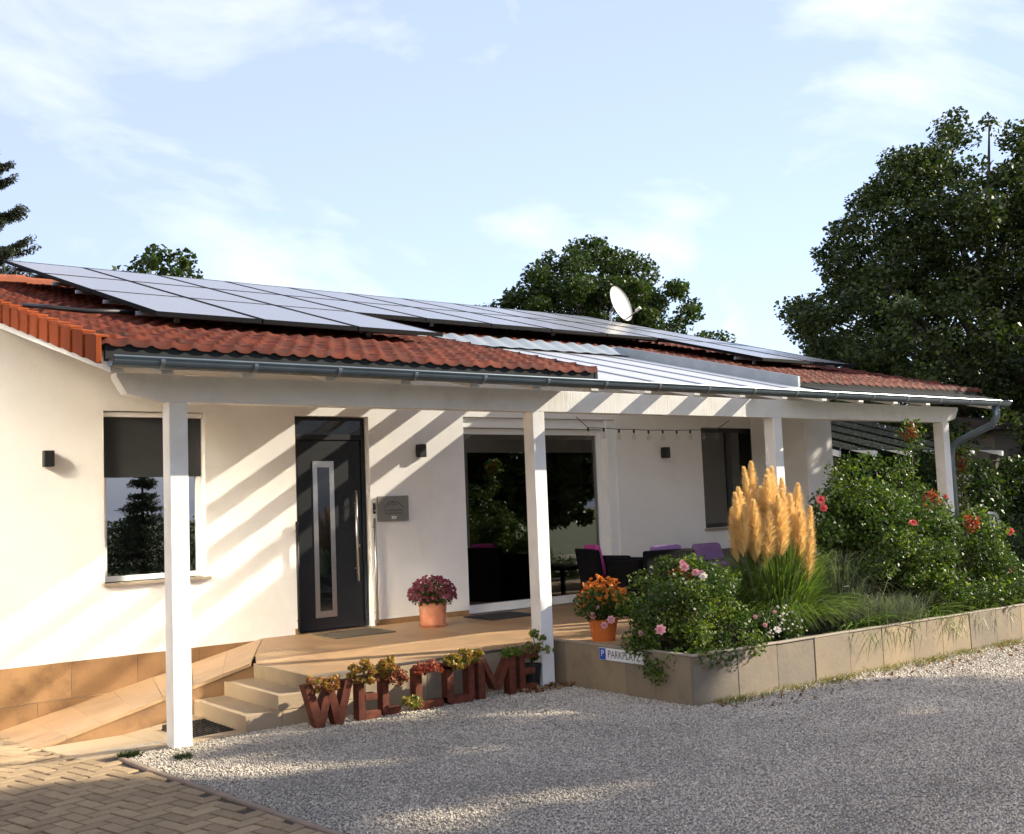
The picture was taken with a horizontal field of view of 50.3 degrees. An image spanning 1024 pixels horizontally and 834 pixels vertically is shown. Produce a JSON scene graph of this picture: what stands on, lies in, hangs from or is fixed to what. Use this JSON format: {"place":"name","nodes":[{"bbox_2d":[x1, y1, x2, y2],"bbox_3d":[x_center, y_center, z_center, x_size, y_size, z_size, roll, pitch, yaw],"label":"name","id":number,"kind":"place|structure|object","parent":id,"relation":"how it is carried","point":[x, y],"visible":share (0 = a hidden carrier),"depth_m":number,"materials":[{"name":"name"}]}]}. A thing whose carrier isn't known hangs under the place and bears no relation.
{"place":"outdoors","nodes":[
{"label":"outdoors","id":0,"kind":"place"},
{"bbox_2d":[0,738,348,833],"bbox_3d":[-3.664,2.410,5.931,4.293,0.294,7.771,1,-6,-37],"label":"paving","id":1,"kind":"structure","parent":0,"point":[68,796],"depth_m":6.34,"materials":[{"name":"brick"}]},
{"bbox_2d":[41,715,247,759],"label":"threshold slab","id":2,"kind":"structure","parent":1,"relation":"on","point":[94,749],"depth_m":8.19,"materials":[{"name":"beige stone"}]},
{"bbox_2d":[161,719,234,737],"bbox_3d":[-2.450,2.453,8.536,0.365,0.052,0.660,1,-6,-37],"label":"boot grate","id":3,"kind":"object","parent":2,"relation":"in","point":[202,727],"visible":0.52,"depth_m":8.50,"materials":[{"name":"black metal"}]},
{"bbox_2d":[0,587,880,749],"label":"terrace","id":4,"kind":"structure","parent":1,"relation":"on","point":[229,690],"depth_m":9.47,"materials":[{"name":"beige tile"}]},
{"bbox_2d":[312,627,395,638],"bbox_3d":[-1.667,2.277,11.503,0.700,0.013,0.560,1,-6,-37],"label":"doormat","id":5,"kind":"object","parent":4,"relation":"on","point":[352,633],"visible":1,"depth_m":11.44,"materials":[{"name":"grey fabric"}]},
{"bbox_2d":[418,601,447,627],"bbox_3d":[-0.862,2.154,11.901,0.330,0.262,0.330,1,-6,-37],"label":"flower pot","id":6,"kind":"object","parent":4,"relation":"on","point":[432,616],"visible":0.81,"depth_m":11.78,"materials":[{"name":"ceramic"}]},
{"bbox_2d":[407,574,457,605],"bbox_3d":[-0.870,1.891,11.921,0.580,0.350,0.540,1,-6,-37],"label":"chrysanthemum","id":7,"kind":"object","parent":6,"relation":"in","point":[431,595],"visible":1,"depth_m":11.81,"materials":[{"name":"pink plant"}]},
{"bbox_2d":[464,611,530,619],"bbox_3d":[-0.127,2.315,12.714,0.680,0.013,0.570,1,-6,-37],"label":"doormat","id":8,"kind":"object","parent":4,"relation":"on","point":[501,615],"visible":0.8,"depth_m":12.65,"materials":[{"name":"brown fabric"}]},
{"bbox_2d":[588,617,617,641],"bbox_3d":[0.853,1.979,10.173,0.280,0.200,0.280,1,-6,-37],"label":"flower pot","id":9,"kind":"object","parent":4,"relation":"on","point":[599,633],"visible":0.69,"depth_m":10.07,"materials":[{"name":"orange ceramic"}]},
{"bbox_2d":[573,574,629,621],"bbox_3d":[0.850,1.690,10.173,0.684,0.459,0.500,7,-10,-63],"label":"aster","id":10,"kind":"object","parent":9,"relation":"in","point":[596,602],"visible":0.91,"depth_m":10.07,"materials":[{"name":"orange plant"}]},
{"bbox_2d":[575,548,642,600],"bbox_3d":[1.214,1.932,13.068,0.717,0.730,0.720,-1,-5,-17],"label":"armchair","id":11,"kind":"object","parent":4,"relation":"on","point":[589,563],"visible":0.36,"depth_m":12.85,"materials":[{"name":"wicker"}]},
{"bbox_2d":[584,544,605,576],"bbox_3d":[0.997,1.711,13.021,0.156,0.380,0.400,-1,-5,-17],"label":"cushion","id":12,"kind":"object","parent":11,"relation":"on","point":[589,546],"visible":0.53,"depth_m":12.85,"materials":[{"name":"fabric"}]},
{"bbox_2d":[610,548,694,615],"bbox_3d":[1.604,1.856,12.312,0.720,0.730,0.717,0,-5,-27],"label":"armchair","id":13,"kind":"object","parent":4,"relation":"on","point":[620,570],"visible":0.29,"depth_m":12.06,"materials":[{"name":"wicker"}]},
{"bbox_2d":[650,544,680,550],"bbox_3d":[1.695,1.613,12.137,0.400,0.380,0.156,0,-5,-27],"label":"cushion","id":14,"kind":"object","parent":13,"relation":"on","point":[665,547],"visible":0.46,"depth_m":12.08,"materials":[{"name":"purple fabric"}]},
{"bbox_2d":[694,548,749,593],"bbox_3d":[3.168,2.094,15.080,1.780,0.540,0.710,1,-6,-37],"label":"lounge seat","id":15,"kind":"object","parent":4,"relation":"on","point":[725,550],"visible":0.12,"depth_m":15.07,"materials":[{"name":"grey wicker"}]},
{"bbox_2d":[692,542,723,560],"bbox_3d":[2.692,1.849,14.986,0.500,0.230,0.165,1,-6,-37],"label":"cushion","id":16,"kind":"object","parent":15,"relation":"on","point":[710,551],"visible":0.8,"depth_m":14.93,"materials":[{"name":"purple fabric"}]},
{"bbox_2d":[0,0,1023,486],"label":"sky","id":17,"kind":"structure","parent":0,"point":[427,150],"materials":[{"name":"blue"}]},
{"bbox_2d":[105,639,1023,833],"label":"gravel yard","id":18,"kind":"structure","parent":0,"point":[703,801],"depth_m":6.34,"materials":[{"name":"grey gravel"}]},
{"bbox_2d":[111,748,146,758],"bbox_3d":[-2.668,2.346,7.609,0.276,0.047,0.219,1,-6,-37],"label":"grass tuft","id":19,"kind":"object","parent":18,"relation":"on","point":[134,753],"visible":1,"depth_m":7.58,"materials":[{"name":"green plant"}]},
{"bbox_2d":[170,750,203,760],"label":"grass tuft","id":20,"kind":"object","parent":18,"relation":"on","point":[186,756],"visible":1,"depth_m":7.48,"materials":[{"name":"green plant"}]},
{"bbox_2d":[118,757,346,833],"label":"kerb","id":21,"kind":"structure","parent":18,"relation":"on","point":[250,804],"depth_m":6.33,"materials":[{"name":"concrete"}]},
{"bbox_2d":[299,678,352,727],"bbox_3d":[-1.429,2.214,8.431,0.424,0.330,0.096,1,-6,-37],"label":"letter","id":22,"kind":"object","parent":18,"relation":"on","point":[333,706],"visible":0.92,"depth_m":8.39,"materials":[{"name":"metal"}]},
{"bbox_2d":[305,673,341,693],"bbox_3d":[-1.436,2.052,8.402,0.336,0.154,0.172,1,-6,-37],"label":"sedum","id":23,"kind":"object","parent":22,"relation":"on","point":[329,684],"visible":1,"depth_m":8.37,"materials":[{"name":"green plant"}]},
{"bbox_2d":[353,674,380,720],"bbox_3d":[-1.151,2.217,8.655,0.200,0.340,0.096,1,-6,-37],"label":"letter","id":24,"kind":"object","parent":18,"relation":"on","point":[361,696],"visible":0.9,"depth_m":8.60,"materials":[{"name":"metal"}]},
{"bbox_2d":[345,655,396,684],"bbox_3d":[-1.098,2.007,8.653,0.463,0.225,0.183,1,-6,-37],"label":"sedum","id":25,"kind":"object","parent":24,"relation":"on","point":[384,667],"visible":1,"depth_m":8.59,"materials":[{"name":"plant"}]},
{"bbox_2d":[377,678,400,715],"bbox_3d":[-0.996,2.224,8.822,0.170,0.340,0.093,1,-6,-37],"label":"letter","id":26,"kind":"object","parent":18,"relation":"on","point":[384,707],"visible":0.82,"depth_m":8.76,"materials":[{"name":"wood"}]},
{"bbox_2d":[386,665,409,687],"bbox_3d":[-0.925,2.087,8.783,0.203,0.183,0.156,1,-6,-37],"label":"sedum","id":27,"kind":"object","parent":26,"relation":"on","point":[398,677],"visible":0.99,"depth_m":8.77,"materials":[{"name":"red plant"}]},
{"bbox_2d":[401,694,423,709],"bbox_3d":[-0.806,2.289,8.777,0.170,0.106,0.180,1,-6,-37],"label":"sedum","id":28,"kind":"object","parent":18,"relation":"on","point":[410,701],"visible":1,"depth_m":8.76,"materials":[{"name":"green plant"}]},
{"bbox_2d":[409,662,443,709],"bbox_3d":[-0.705,2.224,9.018,0.270,0.350,0.096,1,-6,-37],"label":"letter","id":29,"kind":"object","parent":18,"relation":"on","point":[415,685],"visible":0.59,"depth_m":8.94,"materials":[{"name":"wood"}]},
{"bbox_2d":[411,659,443,676],"bbox_3d":[-0.699,2.062,8.953,0.282,0.146,0.171,1,-6,-37],"label":"sedum","id":30,"kind":"object","parent":29,"relation":"on","point":[431,665],"visible":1,"depth_m":8.94,"materials":[{"name":"red plant"}]},
{"bbox_2d":[441,660,474,704],"bbox_3d":[-0.454,2.229,9.208,0.280,0.350,0.096,1,-6,-37],"label":"letter","id":31,"kind":"object","parent":18,"relation":"on","point":[466,695],"visible":0.68,"depth_m":9.15,"materials":[{"name":"wood"}]},
{"bbox_2d":[442,648,483,670],"bbox_3d":[-0.413,2.037,9.209,0.447,0.172,0.170,2,-6,-44],"label":"sedum","id":32,"kind":"object","parent":31,"relation":"on","point":[452,659],"visible":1,"depth_m":9.18,"materials":[{"name":"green plant"}]},
{"bbox_2d":[474,653,516,699],"bbox_3d":[-0.151,2.236,9.438,0.400,0.350,0.096,1,-6,-37],"label":"letter","id":33,"kind":"object","parent":18,"relation":"on","point":[505,672],"visible":0.76,"depth_m":9.41,"materials":[{"name":"wood"}]},
{"bbox_2d":[499,645,523,657],"bbox_3d":[-0.011,2.055,9.545,0.247,0.104,0.164,1,-6,-37],"label":"sedum","id":34,"kind":"object","parent":33,"relation":"on","point":[506,651],"visible":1,"depth_m":9.51,"materials":[{"name":"green plant"}]},
{"bbox_2d":[515,651,537,691],"bbox_3d":[0.124,2.249,9.671,0.200,0.340,0.096,1,-6,-37],"label":"letter","id":35,"kind":"object","parent":18,"relation":"on","point":[522,671],"visible":0.78,"depth_m":9.61,"materials":[{"name":"wood"}]},
{"bbox_2d":[520,640,543,654],"bbox_3d":[0.177,2.050,9.695,0.225,0.143,0.172,1,-6,-37],"label":"sedum","id":36,"kind":"object","parent":35,"relation":"on","point":[528,648],"visible":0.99,"depth_m":9.69,"materials":[{"name":"green plant"}]},
{"bbox_2d":[525,662,541,685],"bbox_3d":[0.186,2.324,9.818,0.170,0.210,0.170,1,-6,-37],"label":"flower pot","id":37,"kind":"object","parent":18,"relation":"on","point":[535,677],"visible":0.61,"depth_m":9.76,"materials":[{"name":"black plastic"}]},
{"bbox_2d":[528,629,554,664],"bbox_3d":[0.263,2.084,9.822,0.256,0.363,0.141,-2,-5,-9],"label":"pot plant","id":38,"kind":"object","parent":37,"relation":"in","point":[542,637],"visible":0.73,"depth_m":9.81,"materials":[{"name":"green plant"}]},
{"bbox_2d":[517,642,1023,708],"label":"fallen leaves","id":39,"kind":"object","parent":18,"relation":"on","point":[546,686],"visible":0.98,"depth_m":9.66,"materials":[{"name":"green plant"}]},
{"bbox_2d":[553,592,1023,705],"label":"raised planter","id":40,"kind":"object","parent":18,"relation":"on","point":[811,655],"visible":0.7,"depth_m":9.62,"materials":[{"name":"concrete"}]},
{"bbox_2d":[599,647,643,664],"bbox_3d":[0.928,2.038,9.309,0.010,0.104,0.550,1,-6,-37],"label":"parking sign","id":41,"kind":"object","parent":40,"relation":"attached to","point":[617,655],"visible":0.99,"depth_m":9.33,"materials":[{"name":"white metal"}]},
{"bbox_2d":[601,552,781,685],"bbox_3d":[1.574,1.705,9.414,1.466,1.055,1.314,1,-6,-37],"label":"rose bush","id":42,"kind":"object","parent":40,"relation":"on","point":[693,592],"visible":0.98,"depth_m":9.30,"materials":[{"name":"green plant"}]},
{"bbox_2d":[757,604,807,642],"bbox_3d":[2.361,1.872,9.656,0.528,0.423,0.347,-2,-5,-9],"label":"flowering shrub","id":43,"kind":"object","parent":40,"relation":"on","point":[788,635],"visible":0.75,"depth_m":9.63,"materials":[{"name":"green plant"}]},
{"bbox_2d":[820,589,943,633],"bbox_3d":[3.679,1.868,10.507,1.859,0.363,0.864,1,-6,-37],"label":"lavender","id":44,"kind":"object","parent":40,"relation":"on","point":[895,609],"visible":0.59,"depth_m":10.48,"materials":[{"name":"green plant"}]},
{"bbox_2d":[807,418,1023,618],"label":"rose bush","id":45,"kind":"object","parent":40,"relation":"on","point":[928,551],"visible":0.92,"depth_m":11.34,"materials":[{"name":"green plant"}]},
{"bbox_2d":[825,595,1023,656],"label":"overhanging grass","id":46,"kind":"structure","parent":40,"relation":"on","point":[947,610],"depth_m":10.81,"materials":[{"name":"green plant"}]},
{"bbox_2d":[950,432,984,582],"bbox_3d":[5.949,1.244,14.458,0.494,2.105,0.529,-2,-5,-5],"label":"climbing plant","id":47,"kind":"object","parent":40,"relation":"on","point":[959,465],"visible":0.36,"depth_m":14.46,"materials":[{"name":"green plant"}]},
{"bbox_2d":[958,559,1023,610],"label":"ground shrub","id":48,"kind":"object","parent":40,"relation":"on","point":[1019,572],"visible":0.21,"depth_m":12.11,"materials":[{"name":"green plant"}]},
{"bbox_2d":[707,637,1023,704],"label":"gravel strip","id":49,"kind":"object","parent":18,"relation":"on","point":[889,667],"visible":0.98,"depth_m":9.75,"materials":[{"name":"beige gravel"}]},
{"bbox_2d":[577,322,702,341],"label":"solar panel","id":50,"kind":"object","parent":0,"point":[641,332],"visible":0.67,"depth_m":16.07,"materials":[{"name":"black glass"}]},
{"bbox_2d":[689,461,883,639],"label":"pampas grass","id":51,"kind":"object","parent":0,"point":[774,572],"depth_m":10.08,"materials":[{"name":"beige plant"}]},
{"bbox_2d":[811,546,901,632],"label":"ornamental grass","id":52,"kind":"object","parent":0,"point":[845,586],"depth_m":10.67,"materials":[{"name":"green plant"}]},
{"label":"ground","id":53,"kind":"structure","parent":0,"visible":0},
{"bbox_2d":[0,150,41,276],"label":"spruce tree","id":54,"kind":"object","parent":53,"relation":"on","point":[11,251],"visible":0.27,"depth_m":23.42,"materials":[{"name":"green plant"}]},
{"bbox_2d":[112,243,203,278],"bbox_3d":[-9.063,0.095,28.175,4.708,9.321,4.414,1,-6,-37],"label":"hazel tree","id":55,"kind":"object","parent":53,"relation":"on","point":[153,261],"visible":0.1,"depth_m":28.44,"materials":[{"name":"green plant"}]},
{"bbox_2d":[0,274,1012,749],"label":"house","id":56,"kind":"structure","parent":53,"relation":"on","point":[174,494],"depth_m":11.26,"materials":[{"name":"white paint"}]},
{"bbox_2d":[30,274,48,278],"bbox_3d":[-1.542,-1.467,15.032,9.570,0.080,0.040,1,-6,-37],"label":"mounting rail","id":57,"kind":"object","parent":56,"relation":"attached to","point":[35,276],"visible":0.06,"depth_m":12.17,"materials":[{"name":"metal"}]},
{"bbox_2d":[3,260,123,279],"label":"solar panel","id":58,"kind":"object","parent":57,"relation":"attached to","point":[37,268],"visible":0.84,"depth_m":12.88,"materials":[{"name":"black glass"}]},
{"bbox_2d":[83,267,205,287],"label":"solar panel","id":59,"kind":"object","parent":57,"relation":"attached to","point":[139,277],"visible":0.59,"depth_m":13.50,"materials":[{"name":"black glass"}]},
{"bbox_2d":[160,275,280,294],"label":"solar panel","id":60,"kind":"object","parent":57,"relation":"attached to","point":[214,284],"visible":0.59,"depth_m":14.08,"materials":[{"name":"black glass"}]},
{"bbox_2d":[226,281,346,300],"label":"solar panel","id":61,"kind":"object","parent":57,"relation":"attached to","point":[284,290],"visible":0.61,"depth_m":14.66,"materials":[{"name":"black glass"}]},
{"bbox_2d":[289,287,409,306],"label":"solar panel","id":62,"kind":"object","parent":57,"relation":"attached to","point":[347,296],"visible":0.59,"depth_m":15.25,"materials":[{"name":"black glass"}]},
{"bbox_2d":[349,293,465,311],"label":"solar panel","id":63,"kind":"object","parent":57,"relation":"attached to","point":[406,302],"visible":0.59,"depth_m":15.82,"materials":[{"name":"black glass"}]},
{"bbox_2d":[402,298,519,316],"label":"solar panel","id":64,"kind":"object","parent":57,"relation":"attached to","point":[461,307],"visible":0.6,"depth_m":16.39,"materials":[{"name":"black glass"}]},
{"bbox_2d":[454,303,566,320],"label":"solar panel","id":65,"kind":"object","parent":57,"relation":"attached to","point":[511,312],"visible":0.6,"depth_m":16.98,"materials":[{"name":"black glass"}]},
{"bbox_2d":[503,308,616,325],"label":"solar panel","id":66,"kind":"object","parent":57,"relation":"attached to","point":[561,317],"visible":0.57,"depth_m":17.56,"materials":[{"name":"black glass"}]},
{"bbox_2d":[546,312,659,329],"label":"solar panel","id":67,"kind":"object","parent":57,"relation":"attached to","point":[602,321],"visible":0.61,"depth_m":18.13,"materials":[{"name":"black glass"}]},
{"bbox_2d":[42,450,54,466],"bbox_3d":[-4.350,0.391,10.238,0.090,0.150,0.099,1,-6,-37],"label":"wall lamp","id":68,"kind":"object","parent":56,"relation":"attached to","point":[48,458],"visible":1,"depth_m":10.20,"materials":[{"name":"black metal"}]},
{"bbox_2d":[52,282,71,286],"bbox_3d":[-1.002,-1.294,14.314,9.570,0.080,0.040,1,-6,-37],"label":"mounting rail","id":69,"kind":"object","parent":56,"relation":"attached to","point":[57,284],"visible":0.06,"depth_m":11.46,"materials":[{"name":"metal"}]},
{"bbox_2d":[42,273,182,296],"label":"solar panel","id":70,"kind":"object","parent":69,"relation":"on","point":[87,284],"visible":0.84,"depth_m":11.40,"materials":[{"name":"black glass"}]},
{"bbox_2d":[131,281,271,304],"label":"solar panel","id":71,"kind":"object","parent":69,"relation":"attached to","point":[195,292],"visible":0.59,"depth_m":12.02,"materials":[{"name":"black glass"}]},
{"bbox_2d":[210,288,351,311],"bbox_3d":[-2.695,-1.339,12.609,0.934,0.551,1.800,1,-6,-37],"label":"solar panel","id":72,"kind":"object","parent":69,"relation":"on","point":[277,299],"visible":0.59,"depth_m":12.60,"materials":[{"name":"black glass"}]},
{"bbox_2d":[622,326,748,345],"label":"solar panel","id":73,"kind":"object","parent":69,"relation":"attached to","point":[687,336],"visible":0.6,"depth_m":16.65,"materials":[{"name":"black glass"}]},
{"bbox_2d":[22,303,135,314],"bbox_3d":[-3.707,-0.928,9.293,0.963,0.175,0.472,-1,-5,-12],"label":"mounting rail","id":74,"kind":"object","parent":56,"relation":"attached to","point":[80,310],"visible":0.89,"depth_m":9.19,"materials":[{"name":"silver metal"}]},
{"bbox_2d":[102,412,211,586],"bbox_3d":[-3.579,0.801,10.922,1.080,1.701,0.215,1,-6,-37],"label":"window","id":75,"kind":"structure","parent":56,"relation":"in","point":[133,441],"depth_m":10.88,"materials":[{"name":"glass"}]},
{"bbox_2d":[135,311,425,336],"bbox_3d":[-2.030,-0.834,10.152,2.920,0.080,0.040,1,-6,-37],"label":"mounting rail","id":76,"kind":"object","parent":56,"relation":"attached to","point":[177,320],"visible":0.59,"depth_m":9.94,"materials":[{"name":"metal"}]},
{"bbox_2d":[91,289,261,322],"bbox_3d":[-3.116,-1.024,10.009,0.934,0.551,1.800,1,-6,-37],"label":"solar panel","id":77,"kind":"object","parent":76,"relation":"attached to","point":[169,306],"visible":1,"depth_m":9.75,"materials":[{"name":"black glass"}]},
{"bbox_2d":[189,297,357,329],"bbox_3d":[-2.359,-1.007,10.583,0.934,0.551,1.800,1,-6,-37],"label":"solar panel","id":78,"kind":"object","parent":76,"relation":"attached to","point":[271,314],"visible":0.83,"depth_m":10.34,"materials":[{"name":"black glass"}]},
{"bbox_2d":[276,305,442,336],"bbox_3d":[-1.602,-0.990,11.156,0.934,0.551,1.800,1,-6,-37],"label":"solar panel","id":79,"kind":"object","parent":76,"relation":"attached to","point":[362,322],"visible":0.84,"depth_m":10.92,"materials":[{"name":"black glass"}]},
{"bbox_2d":[295,522,300,631],"bbox_3d":[-2.295,1.707,11.677,0.032,1.169,0.065,1,-6,-37],"label":"grab bar","id":80,"kind":"object","parent":56,"relation":"attached to","point":[298,576],"visible":1,"depth_m":11.65,"materials":[{"name":"metal"}]},
{"bbox_2d":[295,417,368,632],"bbox_3d":[-2.010,1.170,12.112,0.902,2.346,0.155,1,-6,-37],"label":"front door","id":81,"kind":"structure","parent":56,"relation":"in","point":[331,496],"depth_m":12.12,"materials":[{"name":"paint"}]},
{"bbox_2d":[75,290,668,344],"bbox_3d":[-0.474,-1.125,13.612,9.570,0.080,0.040,1,-6,-37],"label":"mounting rail","id":82,"kind":"object","parent":56,"relation":"attached to","point":[88,293],"visible":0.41,"depth_m":13.84,"materials":[{"name":"metal"}]},
{"bbox_2d":[285,295,424,320],"bbox_3d":[-1.938,-1.323,13.182,0.934,0.551,1.800,1,-6,-37],"label":"solar panel","id":83,"kind":"object","parent":82,"relation":"attached to","point":[369,310],"visible":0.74,"depth_m":12.98,"materials":[{"name":"black glass"}]},
{"bbox_2d":[352,301,490,326],"bbox_3d":[-1.181,-1.306,13.756,0.934,0.551,1.800,1,-6,-37],"label":"solar panel","id":84,"kind":"object","parent":82,"relation":"attached to","point":[430,316],"visible":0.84,"depth_m":13.52,"materials":[{"name":"grey glass"}]},
{"bbox_2d":[415,307,550,331],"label":"solar panel","id":85,"kind":"object","parent":82,"relation":"attached to","point":[498,322],"visible":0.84,"depth_m":14.11,"materials":[{"name":"grey glass"}]},
{"bbox_2d":[471,312,606,335],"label":"solar panel","id":86,"kind":"object","parent":82,"relation":"attached to","point":[554,327],"visible":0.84,"depth_m":14.68,"materials":[{"name":"grey glass"}]},
{"bbox_2d":[525,317,657,340],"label":"solar panel","id":87,"kind":"object","parent":82,"relation":"attached to","point":[615,333],"visible":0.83,"depth_m":15.26,"materials":[{"name":"grey glass"}]},
{"bbox_2d":[372,518,378,622],"bbox_3d":[-1.532,1.724,12.255,0.032,1.169,0.065,1,-6,-37],"label":"grab bar","id":88,"kind":"object","parent":56,"relation":"attached to","point":[376,571],"visible":1,"depth_m":12.23,"materials":[{"name":"metal"}]},
{"bbox_2d":[377,495,408,521],"bbox_3d":[-1.361,1.045,12.476,0.410,0.285,0.039,1,-6,-37],"label":"mailbox","id":89,"kind":"object","parent":56,"relation":"attached to","point":[392,508],"visible":1,"depth_m":12.46,"materials":[{"name":"metal"}]},
{"bbox_2d":[416,444,426,456],"bbox_3d":[-1.062,0.394,12.738,0.090,0.150,0.099,1,-6,-37],"label":"wall lamp","id":90,"kind":"object","parent":56,"relation":"attached to","point":[421,451],"visible":1,"depth_m":12.70,"materials":[{"name":"black metal"}]},
{"bbox_2d":[463,418,619,613],"bbox_3d":[0.370,1.212,13.945,2.475,2.371,0.190,1,-6,-37],"label":"window","id":91,"kind":"structure","parent":56,"relation":"in","point":[581,470],"depth_m":13.85,"materials":[{"name":"black glass"}]},
{"bbox_2d":[609,286,640,320],"bbox_3d":[1.963,-1.811,18.920,0.522,0.972,0.501,-2,-5,1],"label":"satellite dish","id":92,"kind":"object","parent":56,"relation":"attached to","point":[621,304],"visible":1,"depth_m":19.03,"materials":[{"name":"paint"}]},
{"bbox_2d":[576,417,729,435],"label":"string lights","id":93,"kind":"object","parent":56,"relation":"hanging from","point":[648,431],"visible":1,"depth_m":11.19},
{"bbox_2d":[701,428,751,530],"bbox_3d":[3.250,0.905,16.099,1.420,1.477,0.200,1,-6,-37],"label":"window","id":94,"kind":"structure","parent":56,"relation":"in","point":[725,452],"depth_m":16.06,"materials":[{"name":"grey glass"}]},
{"bbox_2d":[734,357,832,366],"bbox_3d":[3.631,-0.709,14.443,2.010,0.080,0.040,1,-6,-37],"label":"mounting rail","id":95,"kind":"object","parent":56,"relation":"attached to","point":[746,358],"visible":0.54,"depth_m":14.08,"materials":[{"name":"metal"}]},
{"bbox_2d":[658,338,809,363],"bbox_3d":[2.940,-0.889,14.599,0.934,0.551,1.800,1,-6,-37],"label":"solar panel","id":96,"kind":"object","parent":95,"relation":"attached to","point":[757,355],"visible":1,"depth_m":14.36,"materials":[{"name":"grey glass"}]},
{"bbox_2d":[709,342,854,366],"bbox_3d":[3.697,-0.873,15.173,0.934,0.551,1.800,1,-6,-37],"label":"solar panel","id":97,"kind":"object","parent":95,"relation":"attached to","point":[816,361],"visible":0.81,"depth_m":14.98,"materials":[{"name":"grey glass"}]},
{"bbox_2d":[475,234,735,342],"bbox_3d":[2.606,-0.531,35.502,8.612,10.838,8.979,1,-6,-37],"label":"lime tree","id":98,"kind":"object","parent":53,"relation":"on","point":[579,291],"visible":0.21,"depth_m":33.88,"materials":[{"name":"green plant"}]},
{"bbox_2d":[843,476,936,580],"bbox_3d":[6.700,2.387,21.576,5.983,2.527,1.519,1,-6,-37],"label":"hedge","id":99,"kind":"object","parent":53,"relation":"on","point":[896,490],"visible":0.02,"depth_m":22.54,"materials":[{"name":"green plant"}]},
{"bbox_2d":[834,422,950,504],"bbox_3d":[8.174,1.840,25.855,11.526,4.197,1.840,1,-6,-37],"label":"hedge","id":100,"kind":"object","parent":53,"relation":"on","point":[854,464],"visible":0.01,"depth_m":25.37,"materials":[{"name":"green plant"}]},
{"bbox_2d":[773,106,1023,492],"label":"maple tree","id":101,"kind":"object","parent":53,"relation":"on","point":[964,290],"visible":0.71,"depth_m":24.32,"materials":[{"name":"green plant"}]},
{"bbox_2d":[831,420,1003,569],"bbox_3d":[6.066,1.521,20.115,4.960,3.608,3.640,1,-6,-37],"label":"pergola","id":102,"kind":"object","parent":53,"relation":"on","point":[864,437],"visible":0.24,"depth_m":19.75,"materials":[{"name":"white paint"}]},
{"bbox_2d":[900,448,1023,557],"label":"hedge","id":103,"kind":"object","parent":53,"relation":"on","point":[1008,502],"visible":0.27,"depth_m":19.47,"materials":[{"name":"green plant"}]},
{"bbox_2d":[949,417,1023,525],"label":"tree","id":104,"kind":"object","parent":53,"relation":"on","point":[996,438],"depth_m":22.02,"materials":[{"name":"green plant"}]},
{"bbox_2d":[964,513,1023,578],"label":"shrub border","id":105,"kind":"object","parent":53,"relation":"on","point":[1016,542],"visible":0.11,"depth_m":17.14,"materials":[{"name":"green plant"}]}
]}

